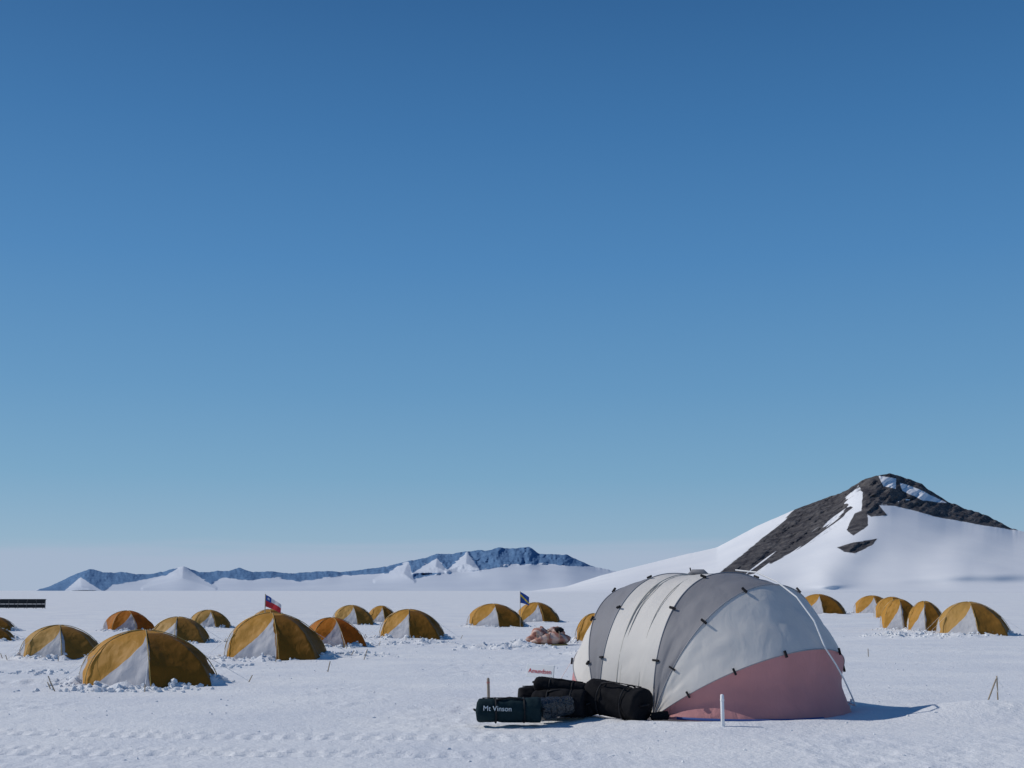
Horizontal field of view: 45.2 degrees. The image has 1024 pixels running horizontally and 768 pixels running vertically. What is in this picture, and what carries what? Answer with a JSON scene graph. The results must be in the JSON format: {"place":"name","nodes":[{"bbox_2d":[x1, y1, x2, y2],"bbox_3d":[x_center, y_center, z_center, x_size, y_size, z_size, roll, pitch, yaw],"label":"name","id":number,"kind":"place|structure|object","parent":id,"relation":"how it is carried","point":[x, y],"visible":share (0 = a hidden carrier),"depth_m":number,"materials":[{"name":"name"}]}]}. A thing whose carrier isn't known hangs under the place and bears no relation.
{"place":"outdoors","nodes":[
{"label":"outdoors","id":0,"kind":"place"},
{"bbox_2d":[31,547,615,590],"bbox_3d":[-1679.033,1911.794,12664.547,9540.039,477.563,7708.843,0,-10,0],"label":"distant mountain range","id":1,"kind":"structure","parent":0,"point":[514,569],"depth_m":10934.27,"materials":[{"name":"white snow"}]},
{"bbox_2d":[0,591,1023,767],"bbox_3d":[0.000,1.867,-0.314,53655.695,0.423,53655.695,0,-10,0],"label":"snow ground","id":2,"kind":"structure","parent":0,"point":[414,730],"depth_m":21.53,"materials":[{"name":"white snow"}]},
{"bbox_2d":[0,617,14,630],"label":"camping tent","id":3,"kind":"object","parent":2,"relation":"on","point":[6,624],"visible":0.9,"depth_m":61.29,"materials":[{"name":"yellow fabric"}]},
{"bbox_2d":[0,627,21,640],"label":"camping tent","id":4,"kind":"object","parent":2,"relation":"on","point":[6,634],"visible":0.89,"depth_m":49.85,"materials":[{"name":"yellow fabric"}]},
{"bbox_2d":[0,599,45,608],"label":"solar panel array","id":5,"kind":"object","parent":2,"relation":"on","point":[22,603],"visible":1,"depth_m":137.82,"materials":[{"name":"black glass"}]},
{"bbox_2d":[0,624,99,660],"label":"camping tent","id":6,"kind":"object","parent":2,"relation":"on","point":[70,641],"visible":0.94,"depth_m":36.84,"materials":[{"name":"fabric"}]},
{"bbox_2d":[103,610,153,630],"bbox_3d":[-19.098,11.965,61.778,2.535,1.157,2.144,-2,-10,13],"label":"camping tent","id":7,"kind":"object","parent":2,"relation":"on","point":[130,620],"visible":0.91,"depth_m":61.24,"materials":[{"name":"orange fabric"}]},
{"bbox_2d":[47,629,252,691],"bbox_3d":[-7.943,6.012,26.794,3.698,1.303,4.259,-6,-11,31],"label":"camping tent","id":8,"kind":"object","parent":2,"relation":"on","point":[149,658],"visible":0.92,"depth_m":25.92,"materials":[{"name":"yellow fabric"}]},
{"bbox_2d":[152,616,225,642],"bbox_3d":[-13.130,9.741,48.466,3.124,1.131,3.477,-8,-12,39],"label":"camping tent","id":9,"kind":"object","parent":2,"relation":"on","point":[186,629],"visible":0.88,"depth_m":47.84,"materials":[{"name":"fabric"}]},
{"bbox_2d":[190,610,230,627],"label":"camping tent","id":10,"kind":"object","parent":2,"relation":"on","point":[209,618],"visible":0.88,"depth_m":66.73,"materials":[{"name":"fabric"}]},
{"bbox_2d":[255,609,281,614],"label":"camping tent","id":11,"kind":"object","parent":2,"relation":"on","point":[268,610],"visible":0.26,"depth_m":61.66,"materials":[{"name":"yellow fabric"}]},
{"bbox_2d":[264,594,280,612],"bbox_3d":[-8.614,8.602,44.183,0.596,2.078,0.135,0,-10,0],"label":"flag","id":12,"kind":"object","parent":2,"relation":"on","point":[271,603],"visible":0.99,"depth_m":44.30,"materials":[{"name":"multicoloured fabric"}]},
{"bbox_2d":[207,612,353,661],"bbox_3d":[-7.211,7.664,37.181,4.029,1.488,4.574,-7,-12,38],"label":"camping tent","id":13,"kind":"object","parent":2,"relation":"on","point":[282,637],"visible":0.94,"depth_m":36.21,"materials":[{"name":"yellow fabric"}]},
{"bbox_2d":[309,617,380,648],"bbox_3d":[-6.390,8.940,43.909,2.850,1.202,3.259,-4,-10,24],"label":"camping tent","id":14,"kind":"object","parent":2,"relation":"on","point":[337,631],"visible":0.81,"depth_m":43.28,"materials":[{"name":"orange fabric"}]},
{"bbox_2d":[333,605,373,624],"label":"camping tent","id":15,"kind":"object","parent":2,"relation":"on","point":[355,614],"visible":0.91,"depth_m":73.38,"materials":[{"name":"fabric"}]},
{"bbox_2d":[369,606,393,621],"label":"camping tent","id":16,"kind":"object","parent":2,"relation":"on","point":[380,613],"visible":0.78,"depth_m":76.38,"materials":[{"name":"yellow fabric"}]},
{"bbox_2d":[364,609,462,639],"bbox_3d":[-4.329,10.207,51.961,4.167,1.372,3.712,9,-13,-43],"label":"camping tent","id":17,"kind":"object","parent":2,"relation":"on","point":[409,623],"visible":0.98,"depth_m":51.11,"materials":[{"name":"yellow fabric"}]},
{"bbox_2d":[487,678,489,698],"bbox_3d":[-0.418,5.548,21.885,0.058,0.612,0.058,-2,-10,0],"label":"marker stake","id":18,"kind":"object","parent":2,"relation":"on","point":[488,687],"visible":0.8,"depth_m":21.89,"materials":[{"name":"brown wood"}]},
{"bbox_2d":[467,603,523,626],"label":"camping tent","id":19,"kind":"object","parent":2,"relation":"on","point":[494,614],"visible":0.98,"depth_m":69.32,"materials":[{"name":"yellow fabric"}]},
{"bbox_2d":[473,697,545,723],"bbox_3d":[-0.040,4.970,18.767,1.107,0.393,0.490,1,-10,-5],"label":"duffel bag","id":20,"kind":"object","parent":2,"relation":"on","point":[514,709],"visible":1,"depth_m":18.60,"materials":[{"name":"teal fabric"}]},
{"bbox_2d":[0,611,1022,767],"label":"snow clods","id":21,"kind":"object","parent":2,"relation":"on","point":[119,687],"visible":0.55,"depth_m":36.05,"materials":[{"name":"white snow"}]},
{"bbox_2d":[520,592,528,626],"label":"flag","id":22,"kind":"object","parent":2,"relation":"on","point":[524,598],"visible":1,"depth_m":68.95,"materials":[{"name":"blue fabric"}]},
{"bbox_2d":[518,685,535,696],"bbox_3d":[0.542,5.176,20.304,1.027,0.426,0.482,3,-10,-15],"label":"duffel bag","id":23,"kind":"object","parent":2,"relation":"on","point":[525,691],"visible":0.16,"depth_m":20.10,"materials":[{"name":"black fabric"}]},
{"bbox_2d":[517,602,559,621],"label":"camping tent","id":24,"kind":"object","parent":2,"relation":"on","point":[537,612],"visible":0.95,"depth_m":79.72,"materials":[{"name":"yellow fabric"}]},
{"bbox_2d":[526,664,554,677],"bbox_3d":[0.465,5.271,21.052,0.540,0.907,0.060,-3,-16,30],"label":"name sign","id":25,"kind":"object","parent":2,"relation":"on","point":[535,670],"visible":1,"depth_m":21.11,"materials":[{"name":"white paint"}]},
{"bbox_2d":[525,626,570,645],"bbox_3d":[1.280,9.135,44.442,1.707,0.754,1.036,0,-10,0],"label":"cargo bundle","id":26,"kind":"object","parent":2,"relation":"on","point":[554,636],"visible":0.94,"depth_m":44.13,"materials":[{"name":"pink fabric"}]},
{"bbox_2d":[541,695,574,719],"bbox_3d":[0.671,5.045,19.243,0.680,0.323,0.349,-1,-8,-30],"label":"duffel bag","id":27,"kind":"object","parent":2,"relation":"on","point":[555,706],"visible":0.89,"depth_m":19.11,"materials":[{"name":"grey fabric"}]},
{"bbox_2d":[531,689,589,717],"bbox_3d":[0.771,5.076,19.594,0.977,0.443,0.530,-2,-10,12],"label":"duffel bag","id":28,"kind":"object","parent":2,"relation":"on","point":[579,696],"visible":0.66,"depth_m":19.43,"materials":[{"name":"black fabric"}]},
{"bbox_2d":[532,676,585,690],"bbox_3d":[0.794,4.865,19.787,0.947,0.249,0.335,6,-9,9],"label":"duffel bag","id":29,"kind":"object","parent":28,"relation":"on","point":[543,683],"visible":0.7,"depth_m":19.68,"materials":[{"name":"black fabric"}]},
{"bbox_2d":[568,613,594,642],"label":"camping tent","id":30,"kind":"object","parent":2,"relation":"on","point":[584,624],"visible":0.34,"depth_m":46.17,"materials":[{"name":"yellow fabric"}]},
{"bbox_2d":[586,705,597,716],"bbox_3d":[1.214,5.153,19.852,0.454,0.386,0.727,-3,-10,20],"label":"duffel bag","id":31,"kind":"object","parent":2,"relation":"on","point":[590,711],"visible":0.23,"depth_m":19.50,"materials":[{"name":"black fabric"}]},
{"bbox_2d":[584,678,652,720],"bbox_3d":[1.667,4.996,19.486,1.126,0.561,0.588,0,-8,38],"label":"duffel bag","id":32,"kind":"object","parent":2,"relation":"on","point":[614,699],"visible":0.93,"depth_m":19.27,"materials":[{"name":"black fabric"}]},
{"bbox_2d":[650,711,669,719],"bbox_3d":[2.314,5.193,19.243,0.360,0.132,0.152,3,-10,-20],"label":"duffel bag","id":33,"kind":"object","parent":2,"relation":"on","point":[662,715],"visible":1,"depth_m":19.18,"materials":[{"name":"black fabric"}]},
{"bbox_2d":[561,568,856,721],"bbox_3d":[3.372,4.465,21.430,3.898,2.507,5.147,8,-12,-38],"label":"dome tent","id":34,"kind":"object","parent":2,"relation":"on","point":[693,644],"visible":0.89,"depth_m":19.70,"materials":[{"name":"white fabric"}]},
{"bbox_2d":[720,694,724,726],"bbox_3d":[3.118,4.917,18.189,0.058,0.631,0.058,-4,-10,22],"label":"marker stake","id":35,"kind":"object","parent":2,"relation":"on","point":[722,709],"visible":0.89,"depth_m":18.18,"materials":[{"name":"white paint"}]},
{"bbox_2d":[805,594,845,613],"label":"camping tent","id":36,"kind":"object","parent":2,"relation":"on","point":[820,603],"visible":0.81,"depth_m":104.75,"materials":[{"name":"yellow fabric"}]},
{"bbox_2d":[853,595,882,612],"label":"camping tent","id":37,"kind":"object","parent":2,"relation":"on","point":[866,604],"visible":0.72,"depth_m":108.31,"materials":[{"name":"yellow fabric"}]},
{"bbox_2d":[874,597,899,617],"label":"camping tent","id":38,"kind":"object","parent":2,"relation":"on","point":[880,606],"visible":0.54,"depth_m":92.39,"materials":[{"name":"yellow fabric"}]},
{"bbox_2d":[880,599,912,629],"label":"camping tent","id":39,"kind":"object","parent":2,"relation":"on","point":[895,613],"visible":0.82,"depth_m":63.47,"materials":[{"name":"yellow fabric"}]},
{"bbox_2d":[907,601,941,630],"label":"camping tent","id":40,"kind":"object","parent":2,"relation":"on","point":[923,615],"visible":0.86,"depth_m":60.29,"materials":[{"name":"yellow fabric"}]},
{"bbox_2d":[925,601,1014,635],"bbox_3d":[20.562,10.590,55.100,4.493,1.657,4.042,5,-11,-26],"label":"camping tent","id":41,"kind":"object","parent":2,"relation":"on","point":[966,617],"visible":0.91,"depth_m":54.28,"materials":[{"name":"fabric"}]},
{"bbox_2d":[988,679,997,699],"bbox_3d":[8.252,5.386,21.123,0.107,0.650,0.048,24,-9,4],"label":"bamboo pole","id":42,"kind":"object","parent":2,"relation":"on","point":[992,689],"visible":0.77,"depth_m":21.14,"materials":[{"name":"beige"}]},
{"bbox_2d":[996,676,1002,699],"bbox_3d":[8.588,5.451,21.625,0.119,0.616,0.030,-2,-10,14],"label":"bamboo pole","id":43,"kind":"object","parent":2,"relation":"on","point":[997,680],"visible":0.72,"depth_m":21.64,"materials":[{"name":"beige"}]},
{"bbox_2d":[0,0,1023,590],"label":"sky","id":44,"kind":"structure","parent":0,"point":[286,286],"materials":[{"name":"blue"}]},
{"bbox_2d":[526,473,1023,591],"bbox_3d":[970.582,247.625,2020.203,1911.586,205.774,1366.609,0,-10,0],"label":"mountain","id":45,"kind":"structure","parent":0,"point":[889,532],"depth_m":1723.61,"materials":[{"name":"white snow"}]}
]}

